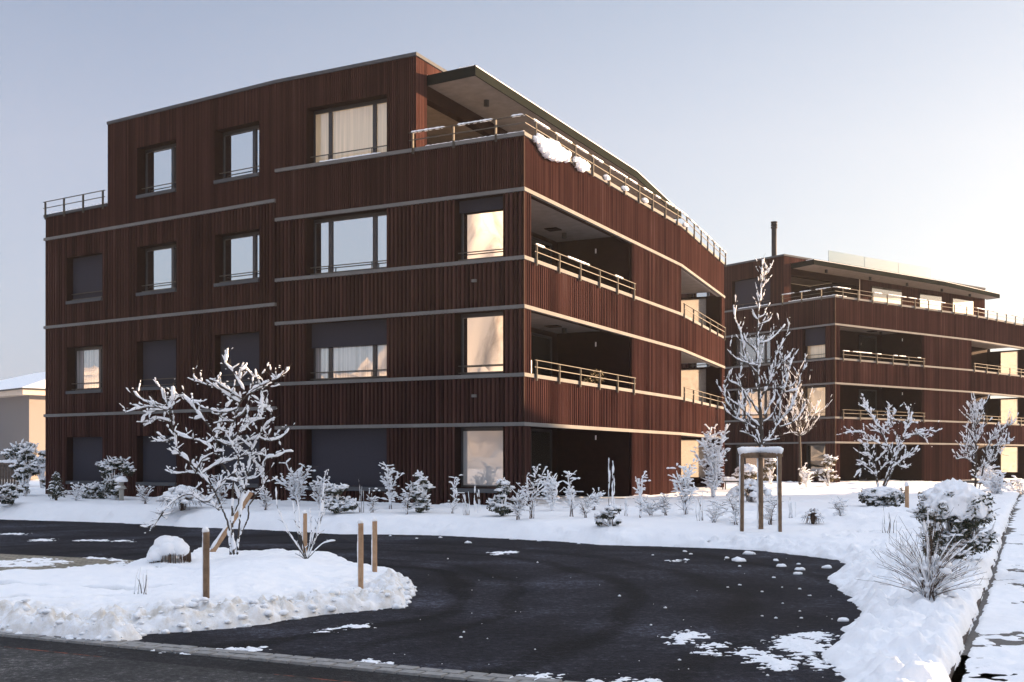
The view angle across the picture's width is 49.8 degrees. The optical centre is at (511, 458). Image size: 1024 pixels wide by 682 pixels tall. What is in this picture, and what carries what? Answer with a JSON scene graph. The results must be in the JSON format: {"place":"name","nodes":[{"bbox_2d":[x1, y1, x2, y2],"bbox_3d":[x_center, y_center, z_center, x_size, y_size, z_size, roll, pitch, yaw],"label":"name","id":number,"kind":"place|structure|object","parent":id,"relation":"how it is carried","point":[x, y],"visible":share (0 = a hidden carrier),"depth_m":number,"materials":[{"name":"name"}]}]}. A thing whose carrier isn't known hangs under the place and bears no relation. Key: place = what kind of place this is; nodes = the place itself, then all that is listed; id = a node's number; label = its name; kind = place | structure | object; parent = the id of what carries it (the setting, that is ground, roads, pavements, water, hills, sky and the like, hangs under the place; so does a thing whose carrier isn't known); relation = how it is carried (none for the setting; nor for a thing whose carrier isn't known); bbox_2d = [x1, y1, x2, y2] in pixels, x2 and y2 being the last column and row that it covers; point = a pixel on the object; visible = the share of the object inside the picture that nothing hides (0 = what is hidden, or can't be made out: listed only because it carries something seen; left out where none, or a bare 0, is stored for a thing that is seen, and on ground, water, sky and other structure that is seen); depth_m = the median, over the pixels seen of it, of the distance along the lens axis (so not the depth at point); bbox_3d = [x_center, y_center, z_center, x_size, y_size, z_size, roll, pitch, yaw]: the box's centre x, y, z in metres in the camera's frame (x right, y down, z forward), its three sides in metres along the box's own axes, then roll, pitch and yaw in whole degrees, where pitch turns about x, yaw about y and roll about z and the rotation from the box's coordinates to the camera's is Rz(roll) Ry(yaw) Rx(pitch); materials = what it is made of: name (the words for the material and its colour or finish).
{"place":"outdoors","nodes":[
{"label":"outdoors","id":0,"kind":"place"},
{"bbox_2d":[0,554,134,584],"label":"paved parking","id":1,"kind":"structure","parent":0,"point":[78,562],"depth_m":17.16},
{"bbox_2d":[0,557,73,566],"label":"thin snow","id":2,"kind":"structure","parent":1,"relation":"on","point":[36,562],"depth_m":16.88,"materials":[{"name":"snow"}]},
{"bbox_2d":[0,647,340,681],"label":"road surface","id":3,"kind":"object","parent":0,"point":[21,665],"depth_m":8.26,"materials":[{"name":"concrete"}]},
{"bbox_2d":[0,637,471,681],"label":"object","id":4,"kind":"structure","parent":0,"point":[248,665],"depth_m":8.65,"materials":[{"name":"concrete"}]},
{"bbox_2d":[0,519,1016,681],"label":"driveway","id":5,"kind":"structure","parent":0,"point":[584,622],"depth_m":11.80,"materials":[{"name":"asphalt"}]},
{"bbox_2d":[0,547,416,640],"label":"snow island","id":6,"kind":"structure","parent":5,"relation":"on","point":[249,588],"depth_m":11.78,"materials":[{"name":"snow"}]},
{"bbox_2d":[146,535,190,563],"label":"shrub","id":7,"kind":"object","parent":6,"relation":"on","point":[164,547],"visible":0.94,"depth_m":16.48,"materials":[{"name":"white plant"}]},
{"bbox_2d":[202,526,209,597],"bbox_3d":[-3.085,1.068,11.105,0.079,0.780,0.070,0,0,0],"label":"wooden post","id":8,"kind":"object","parent":6,"relation":"on","point":[205,562],"visible":0.93,"depth_m":11.08,"materials":[{"name":"brown"}]},
{"bbox_2d":[119,345,294,554],"bbox_3d":[-4.599,-0.121,16.876,2.515,3.190,1.306,0,0,-6],"label":"ornamental tree","id":9,"kind":"object","parent":6,"relation":"on","point":[154,406],"visible":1,"depth_m":16.71,"materials":[{"name":"brown plant"}]},
{"bbox_2d":[210,490,252,551],"bbox_3d":[-4.724,1.070,18.544,0.738,1.101,0.091,0,0,-22],"label":"support pole","id":10,"kind":"object","parent":6,"relation":"on","point":[217,542],"visible":0.72,"depth_m":18.48,"materials":[{"name":"brown wood"}]},
{"bbox_2d":[302,510,306,555],"bbox_3d":[-2.923,1.101,15.547,0.071,0.765,0.063,0,0,0],"label":"wooden post","id":11,"kind":"object","parent":6,"relation":"on","point":[304,527],"visible":0.86,"depth_m":15.52,"materials":[{"name":"brown wood"}]},
{"bbox_2d":[275,469,334,558],"bbox_3d":[-2.927,0.790,15.470,0.868,1.294,0.449,0,0,-23],"label":"shrub","id":12,"kind":"object","parent":6,"relation":"on","point":[312,542],"visible":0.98,"depth_m":15.41,"materials":[{"name":"white plant"}]},
{"bbox_2d":[357,519,363,588],"bbox_3d":[-1.715,1.097,12.468,0.075,0.849,0.068,0,0,0],"label":"wooden post","id":13,"kind":"object","parent":6,"relation":"on","point":[360,562],"visible":0.91,"depth_m":12.45,"materials":[{"name":"brown wood"}]},
{"bbox_2d":[371,517,376,571],"bbox_3d":[-1.811,1.150,14.499,0.079,0.784,0.071,0,0,0],"label":"wooden post","id":14,"kind":"object","parent":6,"relation":"on","point":[374,546],"visible":0.94,"depth_m":14.47,"materials":[{"name":"brown wood"}]},
{"bbox_2d":[0,632,576,681],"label":"sett strip","id":15,"kind":"object","parent":5,"relation":"on","point":[363,666],"visible":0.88,"depth_m":8.65,"materials":[{"name":"grey stone"}]},
{"bbox_2d":[657,629,709,644],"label":"thin snow","id":16,"kind":"structure","parent":5,"relation":"on","point":[680,638],"depth_m":9.88,"materials":[{"name":"snow"}]},
{"bbox_2d":[693,637,727,655],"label":"thin snow","id":17,"kind":"structure","parent":5,"relation":"on","point":[718,645],"depth_m":9.35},
{"bbox_2d":[721,646,798,670],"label":"thin snow","id":18,"kind":"structure","parent":5,"relation":"on","point":[784,664],"depth_m":8.69,"materials":[{"name":"snow"}]},
{"bbox_2d":[768,631,840,673],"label":"thin snow","id":19,"kind":"structure","parent":5,"relation":"on","point":[803,646],"depth_m":9.35,"materials":[{"name":"snow"}]},
{"bbox_2d":[0,0,1023,398],"label":"sky","id":20,"kind":"structure","parent":0,"point":[888,130],"materials":[{"name":"blue"}]},
{"bbox_2d":[952,487,1023,681],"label":"path","id":21,"kind":"structure","parent":0,"point":[972,636],"depth_m":10.38,"materials":[{"name":"white snow"}]},
{"label":"ground","id":22,"kind":"structure","parent":0,"visible":0},
{"bbox_2d":[43,52,726,505],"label":"apartment building","id":23,"kind":"structure","parent":22,"relation":"on","point":[407,266],"depth_m":31.35,"materials":[{"name":"brown wood"}]},
{"bbox_2d":[66,437,102,484],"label":"window","id":24,"kind":"structure","parent":23,"relation":"in","point":[83,453],"depth_m":35.82,"materials":[{"name":"grey glass"}]},
{"bbox_2d":[66,345,102,393],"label":"window","id":25,"kind":"structure","parent":23,"relation":"in","point":[84,363],"depth_m":35.92,"materials":[{"name":"clear glass"}]},
{"bbox_2d":[66,252,102,303],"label":"window","id":26,"kind":"structure","parent":23,"relation":"in","point":[84,272],"depth_m":35.77,"materials":[{"name":"grey glass"}]},
{"bbox_2d":[136,139,175,198],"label":"window","id":27,"kind":"structure","parent":23,"relation":"in","point":[156,163],"depth_m":34.08,"materials":[{"name":"clear glass"}]},
{"bbox_2d":[136,435,176,485],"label":"window","id":28,"kind":"structure","parent":23,"relation":"in","point":[153,458],"depth_m":33.99,"materials":[{"name":"grey glass"}]},
{"bbox_2d":[136,338,176,390],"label":"window","id":29,"kind":"structure","parent":23,"relation":"in","point":[155,358],"depth_m":33.94,"materials":[{"name":"grey glass"}]},
{"bbox_2d":[136,241,176,295],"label":"window","id":30,"kind":"structure","parent":23,"relation":"in","point":[156,263],"depth_m":34.07,"materials":[{"name":"clear glass"}]},
{"bbox_2d":[214,229,258,286],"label":"window","id":31,"kind":"structure","parent":23,"relation":"in","point":[236,253],"depth_m":32.23,"materials":[{"name":"clear glass"}]},
{"bbox_2d":[214,121,258,183],"bbox_3d":[-7.867,-8.840,31.989,1.820,1.580,0.576,0,0,27],"label":"window","id":32,"kind":"structure","parent":23,"relation":"in","point":[236,147],"depth_m":32.24,"materials":[{"name":"clear glass"}]},
{"bbox_2d":[215,434,258,487],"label":"window","id":33,"kind":"structure","parent":23,"relation":"in","point":[254,483],"depth_m":32.11,"materials":[{"name":"grey glass"}]},
{"bbox_2d":[215,331,258,386],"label":"window","id":34,"kind":"structure","parent":23,"relation":"in","point":[245,345],"depth_m":32.11,"materials":[{"name":"grey glass"}]},
{"bbox_2d":[305,428,386,490],"bbox_3d":[-4.438,0.020,30.080,2.650,1.680,0.425,0,0,27],"label":"window","id":35,"kind":"structure","parent":23,"relation":"in","point":[349,455],"depth_m":30.14,"materials":[{"name":"grey glass"}]},
{"bbox_2d":[307,318,386,380],"bbox_3d":[-4.426,-2.921,30.105,2.650,1.662,0.370,0,0,27],"label":"window","id":36,"kind":"structure","parent":23,"relation":"in","point":[351,349],"depth_m":30.25,"materials":[{"name":"grey glass"}]},
{"bbox_2d":[307,208,386,274],"bbox_3d":[-4.426,-5.841,30.105,2.650,1.662,0.370,0,0,27],"label":"window","id":37,"kind":"structure","parent":23,"relation":"in","point":[353,241],"depth_m":30.29,"materials":[{"name":"clear glass"}]},
{"bbox_2d":[307,94,386,163],"bbox_3d":[-4.426,-8.900,30.105,2.650,1.620,0.370,0,0,27],"label":"window","id":38,"kind":"structure","parent":23,"relation":"in","point":[358,126],"depth_m":30.29,"materials":[{"name":"beige glass"}]},
{"bbox_2d":[455,426,502,492],"bbox_3d":[-0.775,0.020,28.196,1.405,1.680,0.425,0,0,27],"label":"window","id":39,"kind":"structure","parent":23,"relation":"in","point":[478,450],"depth_m":28.40,"materials":[{"name":"clear glass"}]},
{"bbox_2d":[455,310,502,374],"bbox_3d":[-0.763,-2.921,28.221,1.405,1.662,0.370,0,0,27],"label":"window","id":40,"kind":"structure","parent":23,"relation":"in","point":[478,335],"depth_m":28.40,"materials":[{"name":"beige glass"}]},
{"bbox_2d":[455,194,502,260],"bbox_3d":[-0.763,-5.841,28.221,1.405,1.662,0.370,0,0,27],"label":"window","id":41,"kind":"structure","parent":23,"relation":"in","point":[478,220],"depth_m":28.37,"materials":[{"name":"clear glass"}]},
{"bbox_2d":[531,429,551,496],"bbox_3d":[0.885,0.130,34.082,0.057,2.100,1.540,0,0,27],"label":"terrace door","id":42,"kind":"structure","parent":23,"relation":"in","point":[541,439],"depth_m":34.07,"materials":[{"name":"black glass"}]},
{"bbox_2d":[531,332,551,376],"bbox_3d":[0.885,-2.795,34.082,0.057,2.100,1.540,0,0,27],"label":"terrace door","id":43,"kind":"structure","parent":23,"relation":"in","point":[541,345],"depth_m":34.13,"materials":[{"name":"black glass"}]},
{"bbox_2d":[531,236,551,264],"bbox_3d":[0.885,-5.720,34.082,0.057,2.100,1.540,0,0,27],"label":"terrace door","id":44,"kind":"structure","parent":23,"relation":"in","point":[534,240],"depth_m":34.20,"materials":[{"name":"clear glass"}]},
{"bbox_2d":[533,133,571,162],"bbox_3d":[1.052,-8.035,28.772,0.332,0.579,2.152,0,0,27],"label":"snow lump","id":45,"kind":"object","parent":23,"relation":"attached to","point":[552,150],"visible":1,"depth_m":28.49,"materials":[{"name":"white"}]},
{"bbox_2d":[573,156,590,172],"bbox_3d":[1.923,-8.099,30.436,0.301,0.362,1.025,0,0,22],"label":"snow lump","id":46,"kind":"object","parent":23,"relation":"attached to","point":[582,165],"visible":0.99,"depth_m":30.27,"materials":[{"name":"white"}]},
{"bbox_2d":[0,478,1021,681],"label":"snow bank","id":47,"kind":"structure","parent":22,"relation":"on","point":[894,633],"depth_m":21.34,"materials":[{"name":"snow"}]},
{"bbox_2d":[0,460,19,489],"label":"board fence","id":48,"kind":"object","parent":47,"relation":"on","point":[3,472],"visible":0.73,"depth_m":40.99,"materials":[{"name":"white"}]},
{"bbox_2d":[0,482,24,504],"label":"shrub","id":49,"kind":"object","parent":47,"relation":"on","point":[8,489],"visible":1,"depth_m":29.49,"materials":[{"name":"white plant"}]},
{"bbox_2d":[0,372,44,479],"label":"house","id":50,"kind":"structure","parent":47,"relation":"on","point":[22,405],"depth_m":62.73,"materials":[{"name":"white"}]},
{"bbox_2d":[0,439,44,475],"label":"hedge bush","id":51,"kind":"object","parent":47,"relation":"on","point":[11,453],"visible":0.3,"depth_m":46.76,"materials":[{"name":"white plant"}]},
{"bbox_2d":[9,447,38,495],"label":"shrub","id":52,"kind":"object","parent":47,"relation":"on","point":[24,474],"visible":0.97,"depth_m":34.65,"materials":[{"name":"white plant"}]},
{"bbox_2d":[33,450,44,487],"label":"hedge bush","id":53,"kind":"object","parent":47,"relation":"on","point":[40,471],"visible":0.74,"depth_m":42.92,"materials":[{"name":"white plant"}]},
{"bbox_2d":[46,470,66,499],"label":"shrub","id":54,"kind":"object","parent":47,"relation":"on","point":[56,492],"visible":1,"depth_m":31.15,"materials":[{"name":"green plant"}]},
{"bbox_2d":[80,481,105,498],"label":"shrub","id":55,"kind":"object","parent":47,"relation":"on","point":[91,492],"visible":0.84,"depth_m":32.20,"materials":[{"name":"white plant"}]},
{"bbox_2d":[95,456,136,499],"bbox_3d":[-11.470,0.556,31.925,1.144,1.308,0.990,0,0,-23],"label":"shrub","id":56,"kind":"object","parent":47,"relation":"on","point":[109,466],"visible":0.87,"depth_m":31.75,"materials":[{"name":"white plant"}]},
{"bbox_2d":[114,476,127,500],"bbox_3d":[-10.884,0.836,30.708,0.360,0.715,0.348,0,0,0],"label":"bollard lamp","id":57,"kind":"object","parent":47,"relation":"on","point":[121,480],"visible":1,"depth_m":30.64,"materials":[{"name":"grey metal"}]},
{"bbox_2d":[156,485,203,510],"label":"shrub","id":58,"kind":"object","parent":47,"relation":"on","point":[171,493],"visible":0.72,"depth_m":26.58,"materials":[{"name":"white plant"}]},
{"bbox_2d":[206,471,233,507],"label":"shrub","id":59,"kind":"object","parent":47,"relation":"on","point":[218,492],"visible":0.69,"depth_m":26.73,"materials":[{"name":"white plant"}]},
{"bbox_2d":[252,486,272,509],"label":"shrub","id":60,"kind":"object","parent":47,"relation":"on","point":[264,504],"visible":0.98,"depth_m":25.88,"materials":[{"name":"white plant"}]},
{"bbox_2d":[273,458,316,505],"bbox_3d":[-5.419,0.591,27.445,1.042,1.226,0.895,0,0,17],"label":"shrub","id":61,"kind":"object","parent":47,"relation":"on","point":[297,489],"visible":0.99,"depth_m":27.46,"materials":[{"name":"white plant"}]},
{"bbox_2d":[309,470,329,509],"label":"shrub","id":62,"kind":"object","parent":47,"relation":"on","point":[319,490],"visible":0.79,"depth_m":25.89,"materials":[{"name":"white plant"}]},
{"bbox_2d":[323,480,359,513],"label":"shrub","id":63,"kind":"object","parent":47,"relation":"on","point":[335,505],"visible":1,"depth_m":24.70,"materials":[{"name":"white plant"}]},
{"bbox_2d":[378,462,403,508],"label":"shrub","id":64,"kind":"object","parent":47,"relation":"on","point":[389,488],"visible":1,"depth_m":26.62,"materials":[{"name":"white plant"}]},
{"bbox_2d":[397,485,417,513],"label":"shrub","id":65,"kind":"object","parent":47,"relation":"on","point":[406,500],"visible":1,"depth_m":24.45,"materials":[{"name":"white plant"}]},
{"bbox_2d":[402,470,435,512],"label":"shrub","id":66,"kind":"object","parent":47,"relation":"on","point":[421,504],"visible":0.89,"depth_m":24.78,"materials":[{"name":"white plant"}]},
{"bbox_2d":[447,474,463,512],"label":"shrub","id":67,"kind":"object","parent":47,"relation":"on","point":[454,485],"visible":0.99,"depth_m":24.78,"materials":[{"name":"white plant"}]},
{"bbox_2d":[486,477,514,515],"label":"shrub","id":68,"kind":"object","parent":47,"relation":"on","point":[498,504],"visible":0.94,"depth_m":23.81,"materials":[{"name":"white plant"}]},
{"bbox_2d":[505,482,527,519],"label":"shrub","id":69,"kind":"object","parent":47,"relation":"on","point":[518,508],"visible":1,"depth_m":22.84,"materials":[{"name":"white plant"}]},
{"bbox_2d":[518,464,547,518],"bbox_3d":[0.423,0.685,23.099,0.545,1.168,0.667,0,0,-24],"label":"shrub","id":70,"kind":"object","parent":47,"relation":"on","point":[532,497],"visible":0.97,"depth_m":22.99,"materials":[{"name":"white plant"}]},
{"bbox_2d":[538,470,563,510],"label":"shrub","id":71,"kind":"object","parent":47,"relation":"on","point":[550,495],"visible":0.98,"depth_m":25.61,"materials":[{"name":"white plant"}]},
{"bbox_2d":[561,470,583,516],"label":"shrub","id":72,"kind":"object","parent":47,"relation":"on","point":[569,491],"visible":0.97,"depth_m":23.86,"materials":[{"name":"white plant"}]},
{"bbox_2d":[593,503,623,525],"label":"shrub","id":73,"kind":"object","parent":47,"relation":"on","point":[609,512],"visible":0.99,"depth_m":21.21,"materials":[{"name":"white plant"}]},
{"bbox_2d":[632,471,650,517],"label":"shrub","id":74,"kind":"object","parent":47,"relation":"on","point":[640,489],"visible":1,"depth_m":23.34,"materials":[{"name":"white plant"}]},
{"bbox_2d":[666,458,699,514],"bbox_3d":[3.703,0.621,23.660,0.742,1.272,0.701,0,0,28],"label":"shrub","id":75,"kind":"object","parent":47,"relation":"on","point":[685,492],"visible":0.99,"depth_m":23.57,"materials":[{"name":"white plant"}]},
{"bbox_2d":[690,424,730,497],"bbox_3d":[5.939,0.130,33.046,1.202,2.394,1.046,0,0,10],"label":"shrub","id":76,"kind":"object","parent":47,"relation":"on","point":[714,461],"visible":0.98,"depth_m":32.92,"materials":[{"name":"white plant"}]},
{"bbox_2d":[701,495,729,521],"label":"shrub","id":77,"kind":"object","parent":47,"relation":"on","point":[714,513],"visible":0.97,"depth_m":21.99,"materials":[{"name":"white plant"}]},
{"bbox_2d":[724,491,744,524],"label":"shrub","id":78,"kind":"object","parent":47,"relation":"on","point":[735,511],"visible":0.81,"depth_m":21.52,"materials":[{"name":"white plant"}]},
{"bbox_2d":[732,463,756,485],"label":"shrub","id":79,"kind":"object","parent":47,"relation":"on","point":[750,471],"visible":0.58,"depth_m":39.74,"materials":[{"name":"white plant"}]},
{"bbox_2d":[726,478,771,502],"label":"shrub","id":80,"kind":"object","parent":47,"relation":"on","point":[751,491],"visible":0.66,"depth_m":29.78,"materials":[{"name":"white plant"}]},
{"bbox_2d":[737,446,783,531],"bbox_3d":[4.511,0.646,20.245,0.775,1.748,0.812,0,0,0],"label":"tree support frame","id":81,"kind":"object","parent":47,"relation":"on","point":[759,453],"visible":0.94,"depth_m":20.14,"materials":[{"name":"brown"}]},
{"bbox_2d":[716,258,806,446],"bbox_3d":[4.777,-1.317,20.860,1.772,5.201,0.816,0,0,-5],"label":"young tree","id":82,"kind":"object","parent":47,"relation":"on","point":[760,440],"visible":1,"depth_m":20.80,"materials":[{"name":"brown plant"}]},
{"bbox_2d":[763,458,776,483],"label":"shrub","id":83,"kind":"object","parent":47,"relation":"on","point":[769,467],"visible":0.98,"depth_m":42.95,"materials":[{"name":"white plant"}]},
{"bbox_2d":[763,495,783,524],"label":"shrub","id":84,"kind":"object","parent":47,"relation":"on","point":[769,510],"visible":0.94,"depth_m":21.70,"materials":[{"name":"white plant"}]},
{"bbox_2d":[773,355,832,484],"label":"young tree","id":85,"kind":"object","parent":47,"relation":"on","point":[799,434],"visible":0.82,"depth_m":46.03,"materials":[{"name":"white plant"}]},
{"bbox_2d":[800,508,824,523],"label":"shrub","id":86,"kind":"object","parent":47,"relation":"on","point":[814,514],"visible":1,"depth_m":21.68,"materials":[{"name":"white plant"}]},
{"bbox_2d":[812,454,839,485],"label":"shrub","id":87,"kind":"object","parent":47,"relation":"on","point":[829,461],"visible":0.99,"depth_m":45.91,"materials":[{"name":"white plant"}]},
{"bbox_2d":[827,496,850,515],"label":"shrub","id":88,"kind":"object","parent":47,"relation":"on","point":[838,506],"visible":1,"depth_m":22.55,"materials":[{"name":"white plant"}]},
{"bbox_2d":[681,221,1023,485],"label":"apartment building","id":89,"kind":"structure","parent":47,"relation":"on","point":[878,333],"depth_m":59.58,"materials":[{"name":"brown wood"}]},
{"bbox_2d":[731,444,769,475],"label":"window","id":90,"kind":"structure","parent":89,"relation":"in","point":[735,455],"depth_m":59.90,"materials":[{"name":"grey"}]},
{"bbox_2d":[732,388,769,419],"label":"window","id":91,"kind":"structure","parent":89,"relation":"in","point":[735,395],"depth_m":59.18,"materials":[{"name":"grey"}]},
{"bbox_2d":[732,333,769,365],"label":"window","id":92,"kind":"structure","parent":89,"relation":"in","point":[736,347],"depth_m":59.34,"materials":[{"name":"grey"}]},
{"bbox_2d":[732,275,769,309],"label":"window","id":93,"kind":"structure","parent":89,"relation":"in","point":[743,289],"depth_m":59.25,"materials":[{"name":"grey glass"}]},
{"bbox_2d":[803,444,824,476],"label":"window","id":94,"kind":"structure","parent":89,"relation":"in","point":[813,454],"depth_m":55.96,"materials":[{"name":"beige glass"}]},
{"bbox_2d":[803,385,824,417],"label":"window","id":95,"kind":"structure","parent":89,"relation":"in","point":[818,389],"depth_m":55.90,"materials":[{"name":"beige glass"}]},
{"bbox_2d":[803,326,824,359],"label":"window","id":96,"kind":"structure","parent":89,"relation":"in","point":[813,338],"depth_m":55.86,"materials":[{"name":"beige glass"}]},
{"bbox_2d":[859,444,876,479],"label":"terrace door","id":97,"kind":"structure","parent":89,"relation":"in","point":[867,475],"depth_m":60.23,"materials":[{"name":"black glass"}]},
{"bbox_2d":[859,389,876,417],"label":"terrace door","id":98,"kind":"structure","parent":89,"relation":"in","point":[870,395],"depth_m":60.28,"materials":[{"name":"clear glass"}]},
{"bbox_2d":[859,335,876,360],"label":"terrace door","id":99,"kind":"structure","parent":89,"relation":"in","point":[866,343],"depth_m":60.28,"materials":[{"name":"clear glass"}]},
{"bbox_2d":[858,485,904,506],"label":"shrub","id":100,"kind":"object","parent":47,"relation":"on","point":[880,496],"visible":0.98,"depth_m":27.16,"materials":[{"name":"white plant"}]},
{"bbox_2d":[836,393,942,486],"bbox_3d":[11.574,-0.473,33.840,3.226,3.090,1.512,0,0,14],"label":"ornamental tree","id":101,"kind":"object","parent":47,"relation":"on","point":[898,444],"visible":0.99,"depth_m":33.99,"materials":[{"name":"white plant"}]},
{"bbox_2d":[858,506,1002,600],"bbox_3d":[4.116,0.930,10.869,1.024,0.982,1.146,0,0,-40],"label":"shrub","id":102,"kind":"object","parent":47,"relation":"on","point":[930,580],"visible":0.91,"depth_m":10.77,"materials":[{"name":"white plant"}]},
{"bbox_2d":[906,478,1000,560],"bbox_3d":[5.779,0.795,14.413,1.156,1.108,1.034,0,0,0],"label":"shrub","id":103,"kind":"object","parent":47,"relation":"on","point":[967,503],"visible":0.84,"depth_m":14.14,"materials":[{"name":"green plant"}]},
{"bbox_2d":[950,393,1019,488],"bbox_3d":[15.943,-0.517,37.151,2.435,3.535,1.258,0,0,0],"label":"slender tree","id":104,"kind":"object","parent":47,"relation":"on","point":[975,412],"visible":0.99,"depth_m":37.04,"materials":[{"name":"white plant"}]},
{"bbox_2d":[969,470,1007,494],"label":"shrub","id":105,"kind":"object","parent":47,"relation":"on","point":[993,485],"visible":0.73,"depth_m":35.84,"materials":[{"name":"white plant"}]},
{"bbox_2d":[1004,475,1023,493],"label":"shrub","id":106,"kind":"object","parent":47,"relation":"on","point":[1018,487],"visible":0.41,"depth_m":39.91,"materials":[{"name":"white plant"}]},
{"bbox_2d":[949,493,1020,679],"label":"kerb","id":107,"kind":"structure","parent":22,"relation":"on","point":[965,636],"depth_m":10.67,"materials":[{"name":"concrete"}]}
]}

